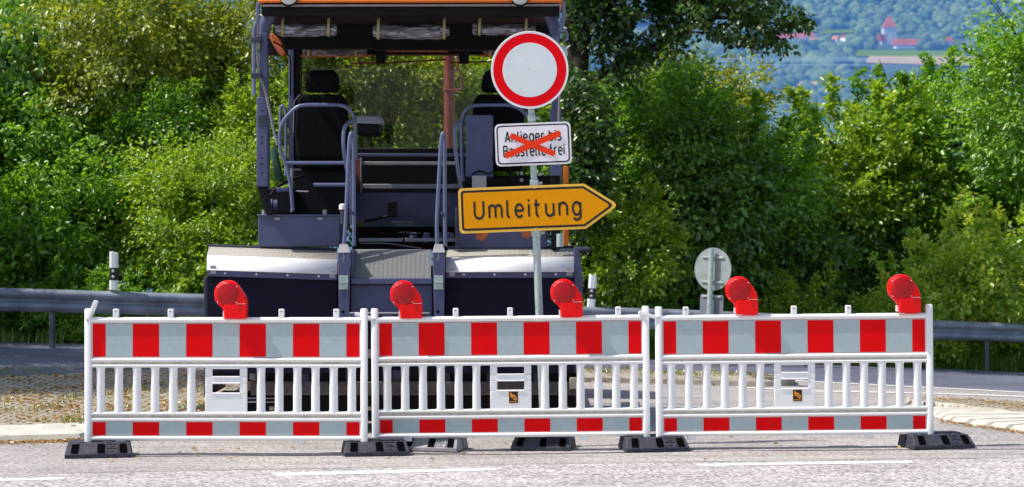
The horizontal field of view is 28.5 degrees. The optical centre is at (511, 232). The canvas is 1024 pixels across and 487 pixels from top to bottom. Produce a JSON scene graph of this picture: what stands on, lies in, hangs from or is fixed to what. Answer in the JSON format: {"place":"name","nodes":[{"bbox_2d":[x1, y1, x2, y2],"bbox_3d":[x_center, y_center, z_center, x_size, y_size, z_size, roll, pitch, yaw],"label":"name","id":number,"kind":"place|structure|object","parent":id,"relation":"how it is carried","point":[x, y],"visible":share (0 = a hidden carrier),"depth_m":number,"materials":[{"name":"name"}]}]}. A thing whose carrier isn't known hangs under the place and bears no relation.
{"place":"outdoors","nodes":[
{"label":"outdoors","id":0,"kind":"place"},
{"bbox_2d":[0,0,975,291],"bbox_3d":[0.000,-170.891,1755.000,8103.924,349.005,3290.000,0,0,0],"label":"hills","id":1,"kind":"structure","parent":0,"point":[892,68],"depth_m":1454.99,"materials":[{"name":"green plant"}]},
{"bbox_2d":[12,0,1023,157],"bbox_3d":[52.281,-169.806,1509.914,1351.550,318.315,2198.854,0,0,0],"label":"hill forest","id":2,"kind":"object","parent":1,"relation":"on","point":[930,25],"visible":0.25,"depth_m":1429.78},
{"bbox_2d":[606,53,973,101],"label":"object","id":3,"kind":"object","parent":1,"relation":"on","point":[833,60],"visible":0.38,"depth_m":519.95,"materials":[{"name":"metal"}]},
{"bbox_2d":[777,33,804,39],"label":"gabled house","id":4,"kind":"structure","parent":1,"relation":"on","point":[800,36],"depth_m":1590.84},
{"bbox_2d":[803,32,815,38],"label":"gabled house","id":5,"kind":"structure","parent":1,"relation":"on","point":[812,35],"depth_m":1609.65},
{"bbox_2d":[832,36,838,41],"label":"gabled house","id":6,"kind":"structure","parent":1,"relation":"on","point":[835,38],"depth_m":1557.50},
{"bbox_2d":[840,34,845,41],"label":"gabled house","id":7,"kind":"structure","parent":1,"relation":"on","point":[842,37],"depth_m":1577.48,"materials":[{"name":"white paint"}]},
{"bbox_2d":[877,34,886,44],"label":"gabled house","id":8,"kind":"structure","parent":1,"relation":"on","point":[881,38],"depth_m":1505.00,"materials":[{"name":"stone"}]},
{"bbox_2d":[881,16,896,43],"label":"stone tower","id":9,"kind":"structure","parent":1,"relation":"on","point":[889,29],"depth_m":1525.38,"materials":[{"name":"white stone"}]},
{"bbox_2d":[892,39,918,47],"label":"long building","id":10,"kind":"structure","parent":1,"relation":"on","point":[904,43],"depth_m":1436.35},
{"bbox_2d":[945,37,952,43],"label":"gabled house","id":11,"kind":"structure","parent":1,"relation":"on","point":[949,40],"depth_m":1490.43,"materials":[{"name":"stone"}]},
{"bbox_2d":[0,315,1020,371],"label":"ground","id":12,"kind":"structure","parent":0,"point":[159,315],"depth_m":27.04,"materials":[{"name":"green plant"}]},
{"bbox_2d":[0,251,18,331],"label":"bramble","id":13,"kind":"object","parent":12,"relation":"on","point":[3,319],"visible":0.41,"depth_m":27.11,"materials":[{"name":"green plant"}]},
{"bbox_2d":[0,245,95,343],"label":"bramble","id":14,"kind":"object","parent":12,"relation":"on","point":[56,279],"visible":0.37,"depth_m":27.32,"materials":[{"name":"green plant"}]},
{"bbox_2d":[0,72,104,230],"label":"broadleaf tree","id":15,"kind":"object","parent":12,"relation":"on","point":[61,136],"visible":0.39,"depth_m":29.18,"materials":[{"name":"green plant"}]},
{"bbox_2d":[0,155,105,336],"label":"bush","id":16,"kind":"object","parent":12,"relation":"on","point":[25,243],"visible":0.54,"depth_m":27.80,"materials":[{"name":"green plant"}]},
{"bbox_2d":[0,0,125,279],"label":"broadleaf tree","id":17,"kind":"object","parent":12,"relation":"on","point":[17,48],"visible":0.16,"depth_m":29.93,"materials":[{"name":"green plant"}]},
{"bbox_2d":[0,122,173,327],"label":"broadleaf tree","id":18,"kind":"object","parent":12,"relation":"on","point":[27,174],"visible":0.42,"depth_m":28.61,"materials":[{"name":"green plant"}]},
{"bbox_2d":[0,0,201,242],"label":"broadleaf tree","id":19,"kind":"object","parent":12,"relation":"on","point":[16,3],"visible":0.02,"depth_m":34.72,"materials":[{"name":"green plant"}]},
{"bbox_2d":[55,237,160,343],"bbox_3d":[-5.413,0.935,27.308,1.502,1.799,1.549,0,0,0],"label":"bramble","id":20,"kind":"object","parent":12,"relation":"on","point":[102,286],"visible":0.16,"depth_m":27.02,"materials":[{"name":"green plant"}]},
{"bbox_2d":[0,0,246,316],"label":"broadleaf tree","id":21,"kind":"object","parent":12,"relation":"on","point":[111,62],"visible":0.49,"depth_m":30.34,"materials":[{"name":"green plant"}]},
{"bbox_2d":[67,73,225,290],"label":"broadleaf tree","id":22,"kind":"object","parent":12,"relation":"on","point":[125,115],"visible":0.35,"depth_m":29.76,"materials":[{"name":"green plant"}]},
{"bbox_2d":[136,260,203,316],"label":"bramble","id":23,"kind":"object","parent":12,"relation":"on","point":[157,270],"visible":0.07,"depth_m":27.66,"materials":[{"name":"green plant"}]},
{"bbox_2d":[101,121,288,291],"bbox_3d":[-4.180,0.053,28.687,3.160,3.286,2.547,0,0,-34],"label":"bush","id":24,"kind":"object","parent":12,"relation":"on","point":[166,179],"visible":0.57,"depth_m":28.12,"materials":[{"name":"green plant"}]},
{"bbox_2d":[96,64,351,292],"bbox_3d":[-5.229,-0.825,34.517,5.223,5.006,4.598,0,0,0],"label":"broadleaf tree","id":25,"kind":"object","parent":12,"relation":"on","point":[349,244],"depth_m":34.21,"materials":[{"name":"green plant"}]},
{"bbox_2d":[150,162,326,293],"bbox_3d":[-3.793,0.360,28.112,2.184,2.720,2.744,0,0,33],"label":"bush","id":26,"kind":"object","parent":12,"relation":"on","point":[198,270],"visible":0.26,"depth_m":27.62,"materials":[{"name":"green plant"}]},
{"bbox_2d":[184,62,324,206],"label":"broadleaf tree","id":27,"kind":"object","parent":12,"relation":"on","point":[230,120],"visible":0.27,"depth_m":30.07,"materials":[{"name":"green plant"}]},
{"bbox_2d":[162,0,423,147],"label":"broadleaf tree","id":28,"kind":"object","parent":12,"relation":"on","point":[243,58],"visible":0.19,"depth_m":31.34,"materials":[{"name":"green plant"}]},
{"bbox_2d":[272,56,493,260],"bbox_3d":[-1.973,-0.880,32.508,3.902,5.371,4.654,0,0,0],"label":"broadleaf tree","id":29,"kind":"object","parent":12,"relation":"on","point":[416,86],"visible":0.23,"depth_m":31.51,"materials":[{"name":"green plant"}]},
{"bbox_2d":[319,56,521,265],"bbox_3d":[-1.070,-1.544,36.533,5.008,6.767,4.896,0,0,0],"label":"broadleaf tree","id":30,"kind":"object","parent":12,"relation":"on","point":[422,116],"depth_m":35.44,"materials":[{"name":"green plant"}]},
{"bbox_2d":[382,20,591,255],"bbox_3d":[-0.419,-0.973,34.042,4.296,5.723,4.566,0,0,0],"label":"broadleaf tree","id":31,"kind":"object","parent":12,"relation":"on","point":[542,113],"visible":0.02,"depth_m":32.92,"materials":[{"name":"green plant"}]},
{"bbox_2d":[0,288,1023,370],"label":"guard rail","id":32,"kind":"object","parent":12,"relation":"on","point":[51,301],"visible":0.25,"depth_m":25.90,"materials":[{"name":"metal"}]},
{"bbox_2d":[109,252,118,289],"bbox_3d":[-5.078,0.483,25.731,0.117,0.490,0.099,0,0,0],"label":"delineator post","id":33,"kind":"object","parent":32,"relation":"on","point":[113,271],"visible":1,"depth_m":25.69,"materials":[{"name":"white plastic"}]},
{"bbox_2d":[587,274,596,306],"bbox_3d":[1.120,0.810,28.226,0.117,0.455,0.099,4,0,0],"label":"delineator post","id":34,"kind":"object","parent":32,"relation":"attached to","point":[591,296],"visible":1,"depth_m":28.18,"materials":[{"name":"white plastic"}]},
{"bbox_2d":[583,276,636,307],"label":"bramble","id":35,"kind":"object","parent":12,"relation":"on","point":[597,296],"visible":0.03,"depth_m":29.82,"materials":[{"name":"green plant"}]},
{"bbox_2d":[569,165,695,307],"bbox_3d":[1.623,0.457,30.233,2.063,3.044,2.583,0,0,-43],"label":"bush","id":36,"kind":"object","parent":12,"relation":"on","point":[658,267],"visible":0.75,"depth_m":29.66,"materials":[{"name":"green plant"}]},
{"bbox_2d":[526,52,755,220],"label":"broadleaf tree","id":37,"kind":"object","parent":12,"relation":"on","point":[637,102],"visible":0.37,"depth_m":31.01,"materials":[{"name":"green plant"}]},
{"bbox_2d":[624,279,694,359],"bbox_3d":[2.224,1.439,30.294,1.262,1.530,1.580,0,0,27],"label":"bramble","id":38,"kind":"object","parent":12,"relation":"on","point":[660,303],"visible":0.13,"depth_m":30.00,"materials":[{"name":"green plant"}]},
{"bbox_2d":[537,0,818,304],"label":"oak tree","id":39,"kind":"object","parent":12,"relation":"on","point":[579,97],"visible":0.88,"depth_m":29.72,"materials":[{"name":"green plant"}]},
{"bbox_2d":[592,99,795,311],"bbox_3d":[2.626,-0.031,31.494,3.466,4.128,3.205,0,0,42],"label":"broadleaf tree","id":40,"kind":"object","parent":12,"relation":"on","point":[747,179],"visible":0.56,"depth_m":30.62,"materials":[{"name":"green plant"}]},
{"bbox_2d":[599,39,799,196],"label":"broadleaf tree","id":41,"kind":"object","parent":12,"relation":"on","point":[744,88],"visible":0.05,"depth_m":32.98,"materials":[{"name":"green plant"}]},
{"bbox_2d":[694,288,768,311],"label":"bramble","id":42,"kind":"object","parent":12,"relation":"on","point":[727,307],"visible":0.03,"depth_m":30.63,"materials":[{"name":"green plant"}]},
{"bbox_2d":[626,82,846,306],"bbox_3d":[3.583,-0.198,32.419,3.613,4.536,4.046,0,0,0],"label":"broadleaf tree","id":43,"kind":"object","parent":12,"relation":"on","point":[791,175],"visible":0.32,"depth_m":31.73,"materials":[{"name":"green plant"}]},
{"bbox_2d":[692,188,868,313],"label":"broadleaf tree","id":44,"kind":"object","parent":12,"relation":"on","point":[837,248],"visible":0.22,"depth_m":32.03,"materials":[{"name":"green plant"}]},
{"bbox_2d":[758,259,859,364],"bbox_3d":[4.431,1.508,31.182,1.820,2.207,2.279,0,0,43],"label":"shrub","id":45,"kind":"object","parent":12,"relation":"on","point":[788,296],"visible":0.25,"depth_m":30.77,"materials":[{"name":"green plant"}]},
{"bbox_2d":[769,71,971,310],"bbox_3d":[5.993,-0.287,34.686,3.999,4.957,3.586,0,0,0],"label":"broadleaf tree","id":46,"kind":"object","parent":12,"relation":"on","point":[853,150],"visible":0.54,"depth_m":33.83,"materials":[{"name":"green plant"}]},
{"bbox_2d":[805,170,943,309],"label":"broadleaf tree","id":47,"kind":"object","parent":12,"relation":"on","point":[865,277],"visible":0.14,"depth_m":33.63,"materials":[{"name":"green plant"}]},
{"bbox_2d":[840,249,971,368],"bbox_3d":[5.992,1.358,31.329,2.284,2.207,1.829,0,0,16],"label":"shrub","id":48,"kind":"object","parent":12,"relation":"on","point":[882,294],"visible":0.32,"depth_m":31.06,"materials":[{"name":"green plant"}]},
{"bbox_2d":[831,43,1021,255],"bbox_3d":[7.266,-0.503,35.220,3.503,5.524,3.912,0,0,0],"label":"broadleaf tree","id":49,"kind":"object","parent":12,"relation":"on","point":[934,86],"visible":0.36,"depth_m":34.26,"materials":[{"name":"green plant"}]},
{"bbox_2d":[869,227,1020,369],"bbox_3d":[6.771,1.125,31.628,2.583,2.522,2.063,0,0,-34],"label":"shrub","id":50,"kind":"object","parent":12,"relation":"on","point":[947,263],"visible":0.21,"depth_m":31.22,"materials":[{"name":"green plant"}]},
{"bbox_2d":[897,139,1023,321],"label":"broadleaf tree","id":51,"kind":"object","parent":12,"relation":"on","point":[1010,208],"visible":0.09,"depth_m":34.21,"materials":[{"name":"green plant"}]},
{"bbox_2d":[905,185,1023,364],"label":"shrub","id":52,"kind":"object","parent":12,"relation":"on","point":[994,250],"visible":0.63,"depth_m":31.11,"materials":[{"name":"green plant"}]},
{"bbox_2d":[941,0,1023,213],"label":"broadleaf tree","id":53,"kind":"object","parent":12,"relation":"on","point":[1006,57],"visible":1,"depth_m":31.91,"materials":[{"name":"green plant"}]},
{"bbox_2d":[979,319,1023,361],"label":"bramble","id":54,"kind":"object","parent":12,"relation":"on","point":[1003,350],"visible":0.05,"depth_m":31.78,"materials":[{"name":"green plant"}]},
{"bbox_2d":[0,368,1023,474],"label":"road","id":55,"kind":"structure","parent":0,"point":[48,457],"depth_m":15.38,"materials":[{"name":"grey asphalt"}]},
{"bbox_2d":[64,440,132,457],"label":"rubber ballast","id":56,"kind":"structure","parent":55,"relation":"on","point":[92,449],"depth_m":15.02,"materials":[{"name":"black rubber"}]},
{"bbox_2d":[85,300,367,443],"bbox_3d":[-2.154,1.050,15.199,2.134,1.084,0.066,0,0,0],"label":"barrier","id":57,"kind":"object","parent":56,"relation":"on","point":[173,344],"visible":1,"depth_m":15.19,"materials":[{"name":"white plastic"}]},
{"bbox_2d":[214,280,247,318],"bbox_3d":[-2.118,0.506,15.201,0.246,0.298,0.122,0,0,2],"label":"warning lamp","id":58,"kind":"object","parent":57,"relation":"on","point":[231,299],"visible":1,"depth_m":15.15,"materials":[{"name":"red plastic"}]},
{"bbox_2d":[0,369,239,424],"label":"island paving","id":59,"kind":"structure","parent":55,"relation":"on","point":[19,385],"depth_m":19.45,"materials":[{"name":"stone"}]},
{"bbox_2d":[0,362,203,422],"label":"weed tufts","id":60,"kind":"object","parent":59,"relation":"on","point":[76,395],"visible":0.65,"depth_m":19.25,"materials":[{"name":"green plant"}]},
{"bbox_2d":[0,373,217,422],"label":"fallen leaves","id":61,"kind":"object","parent":59,"relation":"on","point":[69,406],"visible":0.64,"depth_m":18.54,"materials":[{"name":"plant"}]},
{"bbox_2d":[0,382,250,440],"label":"kerb","id":62,"kind":"structure","parent":55,"relation":"on","point":[55,431],"depth_m":16.32,"materials":[{"name":"concrete"}]},
{"bbox_2d":[341,438,409,455],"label":"rubber ballast","id":63,"kind":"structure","parent":55,"relation":"on","point":[384,447],"depth_m":15.14,"materials":[{"name":"black rubber"}]},
{"bbox_2d":[355,306,649,440],"bbox_3d":[-0.073,1.082,15.469,2.260,1.021,0.066,-1,0,-1],"label":"barrier","id":64,"kind":"object","parent":63,"relation":"on","point":[544,342],"visible":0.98,"depth_m":15.46,"materials":[{"name":"white plastic"}]},
{"bbox_2d":[390,280,421,317],"bbox_3d":[-0.811,0.514,15.468,0.246,0.298,0.122,0,0,-3],"label":"warning lamp","id":65,"kind":"object","parent":64,"relation":"on","point":[405,296],"visible":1,"depth_m":15.41,"materials":[{"name":"red plastic"}]},
{"bbox_2d":[550,279,582,317],"bbox_3d":[0.418,0.501,15.469,0.246,0.298,0.122,0,0,-1],"label":"warning lamp","id":66,"kind":"object","parent":64,"relation":"on","point":[566,297],"visible":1,"depth_m":15.41,"materials":[{"name":"red plastic"}]},
{"bbox_2d":[204,0,589,413],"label":"road paver","id":67,"kind":"object","parent":55,"relation":"on","point":[401,205],"visible":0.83,"depth_m":17.20,"materials":[{"name":"metal"}]},
{"bbox_2d":[406,438,467,451],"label":"rubber ballast","id":68,"kind":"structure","parent":55,"relation":"on","point":[440,444],"depth_m":15.45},
{"bbox_2d":[0,436,993,470],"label":"fallen leaves","id":69,"kind":"object","parent":55,"relation":"on","point":[38,441],"visible":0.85,"depth_m":16.05,"materials":[{"name":"brown plant"}]},
{"bbox_2d":[0,457,1023,474],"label":"road marking","id":70,"kind":"object","parent":55,"relation":"on","point":[513,464],"visible":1,"depth_m":14.56,"materials":[{"name":"white paint"}]},
{"bbox_2d":[511,437,575,450],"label":"rubber ballast","id":71,"kind":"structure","parent":55,"relation":"on","point":[548,443],"depth_m":15.50,"materials":[{"name":"black rubber"}]},
{"bbox_2d":[458,31,615,407],"bbox_3d":[0.206,0.033,15.738,1.222,3.211,0.097,-2,0,0],"label":"sign post","id":72,"kind":"object","parent":71,"relation":"on","point":[529,70],"visible":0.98,"depth_m":15.70,"materials":[{"name":"metal"}]},
{"bbox_2d":[218,449,931,455],"bbox_3d":[6.576,1.635,15.148,18.851,0.072,0.324,0,0,1],"label":"tar joint","id":73,"kind":"object","parent":55,"relation":"on","point":[585,452],"visible":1,"depth_m":15.28,"materials":[{"name":"black asphalt"}]},
{"bbox_2d":[618,434,689,451],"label":"rubber ballast","id":74,"kind":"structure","parent":55,"relation":"on","point":[652,443],"depth_m":15.34,"materials":[{"name":"black rubber"}]},
{"bbox_2d":[638,304,933,439],"bbox_3d":[2.103,1.068,15.469,2.261,1.021,0.066,-1,0,-1],"label":"barrier","id":75,"kind":"object","parent":74,"relation":"on","point":[847,338],"visible":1,"depth_m":15.46,"materials":[{"name":"white plastic"}]},
{"bbox_2d":[725,276,757,314],"bbox_3d":[1.761,0.483,15.471,0.246,0.298,0.122,-1,0,1],"label":"warning lamp","id":76,"kind":"object","parent":75,"relation":"on","point":[741,294],"visible":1,"depth_m":15.41,"materials":[{"name":"red plastic"}]},
{"bbox_2d":[887,274,920,312],"bbox_3d":[3.005,0.467,15.469,0.246,0.298,0.122,0,0,-2],"label":"warning lamp","id":77,"kind":"object","parent":75,"relation":"on","point":[903,292],"visible":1,"depth_m":15.41,"materials":[{"name":"red plastic"}]},
{"bbox_2d":[584,369,792,384],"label":"island paving","id":78,"kind":"structure","parent":55,"relation":"on","point":[585,370],"depth_m":25.21,"materials":[{"name":"beige concrete"}]},
{"bbox_2d":[584,364,773,377],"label":"weed tufts","id":79,"kind":"object","parent":78,"relation":"on","point":[664,370],"visible":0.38,"depth_m":24.95,"materials":[{"name":"green plant"}]},
{"bbox_2d":[695,248,730,320],"bbox_3d":[2.474,1.018,25.157,0.539,1.666,0.140,0,0,38],"label":"road sign","id":80,"kind":"object","parent":78,"relation":"on","point":[712,269],"visible":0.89,"depth_m":25.15,"materials":[{"name":"metal"}]},
{"bbox_2d":[584,372,794,386],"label":"kerb","id":81,"kind":"structure","parent":55,"relation":"on","point":[679,379],"depth_m":24.69,"materials":[{"name":"beige concrete"}]},
{"bbox_2d":[584,369,1023,432],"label":"fallen leaves","id":82,"kind":"object","parent":55,"relation":"on","point":[992,427],"visible":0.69,"depth_m":18.01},
{"bbox_2d":[737,387,1023,396],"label":"edge line","id":83,"kind":"object","parent":55,"relation":"on","point":[912,392],"visible":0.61,"depth_m":25.07,"materials":[{"name":"white paint"}]},
{"bbox_2d":[898,431,974,449],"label":"rubber ballast","id":84,"kind":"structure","parent":55,"relation":"on","point":[944,440],"depth_m":15.36,"materials":[{"name":"black rubber"}]},
{"bbox_2d":[906,396,1023,431],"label":"kerb","id":85,"kind":"structure","parent":55,"relation":"on","point":[987,417],"depth_m":17.46,"materials":[{"name":"concrete"}]},
{"bbox_2d":[910,398,1023,411],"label":"island paving","id":86,"kind":"structure","parent":55,"relation":"on","point":[998,405],"depth_m":18.58,"materials":[{"name":"beige concrete"}]},
{"bbox_2d":[0,458,1023,486],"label":"foreground lane","id":87,"kind":"structure","parent":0,"point":[993,472],"depth_m":13.76,"materials":[{"name":"grey asphalt"}]},
{"bbox_2d":[0,477,64,480],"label":"road marking","id":88,"kind":"object","parent":87,"relation":"on","point":[14,479],"visible":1,"depth_m":13.70,"materials":[{"name":"white paint"}]},
{"bbox_2d":[272,468,499,475],"bbox_3d":[-0.851,1.669,14.095,1.646,0.001,0.194,0,0,-12],"label":"road marking","id":89,"kind":"object","parent":87,"relation":"on","point":[367,472],"visible":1,"depth_m":14.10,"materials":[{"name":"white paint"}]},
{"bbox_2d":[696,461,912,465],"bbox_3d":[2.094,1.651,14.443,1.579,0.014,0.143,0,0,-3],"label":"road marking","id":90,"kind":"object","parent":87,"relation":"on","point":[782,463],"visible":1,"depth_m":14.44,"materials":[{"name":"white paint"}]},
{"bbox_2d":[0,343,1023,391],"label":"cross road","id":91,"kind":"structure","parent":0,"point":[46,358],"depth_m":26.98,"materials":[{"name":"grey asphalt"}]},
{"bbox_2d":[795,380,1023,392],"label":"edge line","id":92,"kind":"object","parent":91,"relation":"on","point":[924,387],"visible":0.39,"depth_m":26.15,"materials":[{"name":"white paint"}]},
{"bbox_2d":[767,26,816,32],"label":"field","id":93,"kind":"structure","parent":0,"point":[814,30],"depth_m":1745.20,"materials":[{"name":"green plant"}]},
{"bbox_2d":[821,29,854,33],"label":"field","id":94,"kind":"structure","parent":0,"point":[841,31],"depth_m":1747.32,"materials":[{"name":"green plant"}]},
{"bbox_2d":[855,50,946,55],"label":"field","id":95,"kind":"structure","parent":0,"point":[891,53],"depth_m":1334.70,"materials":[{"name":"green plant"}]},
{"bbox_2d":[850,349,1023,372],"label":"verge grass","id":96,"kind":"structure","parent":0,"point":[1016,366],"depth_m":30.89,"materials":[{"name":"green plant"}]},
{"bbox_2d":[866,56,1021,64],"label":"field","id":97,"kind":"structure","parent":0,"point":[939,62],"depth_m":1211.21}
]}

